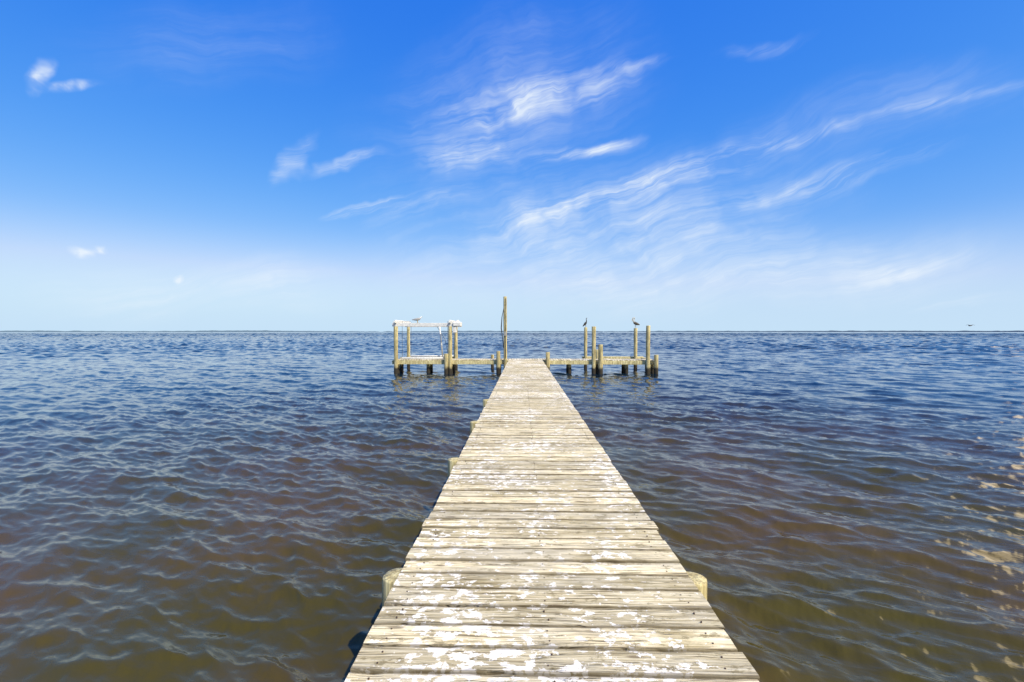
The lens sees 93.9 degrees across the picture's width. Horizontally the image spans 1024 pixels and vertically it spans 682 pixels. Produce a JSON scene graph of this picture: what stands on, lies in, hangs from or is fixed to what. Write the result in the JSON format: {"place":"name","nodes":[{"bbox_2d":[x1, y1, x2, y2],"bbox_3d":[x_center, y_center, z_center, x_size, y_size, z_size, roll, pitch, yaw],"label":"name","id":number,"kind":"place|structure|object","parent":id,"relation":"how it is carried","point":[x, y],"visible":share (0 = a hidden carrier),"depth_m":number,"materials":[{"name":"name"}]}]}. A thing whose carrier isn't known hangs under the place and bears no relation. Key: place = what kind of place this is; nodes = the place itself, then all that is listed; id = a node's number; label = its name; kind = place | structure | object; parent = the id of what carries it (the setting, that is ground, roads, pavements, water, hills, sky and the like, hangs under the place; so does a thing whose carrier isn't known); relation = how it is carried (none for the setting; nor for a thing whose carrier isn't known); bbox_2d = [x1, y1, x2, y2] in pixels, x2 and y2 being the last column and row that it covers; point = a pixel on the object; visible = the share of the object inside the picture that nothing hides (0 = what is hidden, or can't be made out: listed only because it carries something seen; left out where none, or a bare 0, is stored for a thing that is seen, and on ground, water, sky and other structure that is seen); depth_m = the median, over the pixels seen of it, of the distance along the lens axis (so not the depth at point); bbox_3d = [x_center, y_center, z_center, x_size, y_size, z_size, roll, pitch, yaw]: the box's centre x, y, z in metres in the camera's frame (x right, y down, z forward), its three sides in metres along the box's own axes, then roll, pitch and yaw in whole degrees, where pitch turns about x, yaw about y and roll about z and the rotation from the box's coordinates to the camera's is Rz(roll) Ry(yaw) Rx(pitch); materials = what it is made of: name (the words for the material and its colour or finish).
{"place":"outdoors","nodes":[
{"label":"outdoors","id":0,"kind":"place"},
{"bbox_2d":[0,332,1023,681],"bbox_3d":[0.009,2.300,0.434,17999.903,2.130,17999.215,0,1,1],"label":"water","id":1,"kind":"structure","parent":0,"point":[260,506],"depth_m":7.35,"materials":[{"name":"blue liquid"}]},
{"bbox_2d":[392,320,461,373],"bbox_3d":[-4.796,1.094,28.646,3.975,4.628,3.800,0,1,1],"label":"lift","id":2,"kind":"object","parent":1,"relation":"in","point":[450,324],"visible":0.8,"depth_m":27.02,"materials":[{"name":"brown wood"}]},
{"bbox_2d":[444,354,447,373],"bbox_3d":[-3.721,2.078,27.021,0.257,2.723,0.265,0,1,1],"label":"mooring piling","id":3,"kind":"object","parent":1,"relation":"in","point":[445,363],"visible":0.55,"depth_m":26.90,"materials":[{"name":"brown wood"}]},
{"bbox_2d":[496,351,500,373],"bbox_3d":[-0.768,2.008,26.974,0.260,2.866,0.261,0,1,1],"label":"mooring piling","id":4,"kind":"object","parent":1,"relation":"in","point":[498,366],"visible":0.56,"depth_m":26.85,"materials":[{"name":"brown wood"}]},
{"bbox_2d":[501,296,506,367],"bbox_3d":[-0.449,0.467,26.953,0.368,5.948,0.262,0,1,1],"label":"piling","id":5,"kind":"object","parent":1,"relation":"in","point":[504,314],"visible":0.81,"depth_m":26.89,"materials":[{"name":"brown wood"}]},
{"bbox_2d":[392,356,653,373],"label":"dock platform","id":6,"kind":"structure","parent":1,"relation":"in","point":[624,361],"depth_m":27.22,"materials":[{"name":"brown wood"}]},
{"bbox_2d":[546,352,549,370],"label":"mooring piling","id":7,"kind":"object","parent":1,"relation":"in","point":[548,359],"visible":0.43,"depth_m":26.79,"materials":[{"name":"brown wood"}]},
{"bbox_2d":[344,360,759,681],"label":"wooden pier","id":8,"kind":"structure","parent":1,"relation":"in","point":[540,550],"depth_m":3.08,"materials":[{"name":"brown wood"}]},
{"bbox_2d":[584,327,586,369],"bbox_3d":[4.605,1.263,29.931,0.218,4.239,0.215,0,1,1],"label":"mooring piling","id":9,"kind":"object","parent":1,"relation":"in","point":[585,344],"visible":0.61,"depth_m":29.83,"materials":[{"name":"brown wood"}]},
{"bbox_2d":[591,326,595,373],"bbox_3d":[4.590,1.313,26.853,0.252,4.259,0.245,0,1,1],"label":"mooring piling","id":10,"kind":"object","parent":1,"relation":"in","point":[593,350],"visible":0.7,"depth_m":26.74,"materials":[{"name":"brown wood"}]},
{"bbox_2d":[598,344,602,373],"bbox_3d":[4.965,1.819,26.785,0.283,3.252,0.282,0,1,1],"label":"mooring piling","id":11,"kind":"object","parent":1,"relation":"in","point":[600,358],"visible":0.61,"depth_m":26.66,"materials":[{"name":"brown wood"}]},
{"bbox_2d":[634,328,636,370],"bbox_3d":[7.712,1.291,29.860,0.240,4.185,0.239,0,1,1],"label":"mooring piling","id":12,"kind":"object","parent":1,"relation":"in","point":[635,346],"visible":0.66,"depth_m":29.74,"materials":[{"name":"brown wood"}]},
{"bbox_2d":[645,326,649,373],"bbox_3d":[7.606,1.291,26.780,0.268,4.308,0.254,0,1,1],"label":"mooring piling","id":13,"kind":"object","parent":1,"relation":"in","point":[647,368],"visible":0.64,"depth_m":26.66,"materials":[{"name":"brown wood"}]},
{"bbox_2d":[654,355,657,373],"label":"mooring piling","id":14,"kind":"object","parent":1,"relation":"in","point":[655,364],"visible":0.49,"depth_m":26.62,"materials":[{"name":"brown wood"}]},
{"bbox_2d":[0,330,1023,331],"bbox_3d":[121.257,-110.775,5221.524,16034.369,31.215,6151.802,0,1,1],"label":"distant shoreline","id":15,"kind":"structure","parent":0,"point":[507,331],"depth_m":7247.84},
{"bbox_2d":[0,0,1023,331],"label":"sky","id":16,"kind":"structure","parent":0,"point":[166,165],"materials":[{"name":"blue"}]}
]}

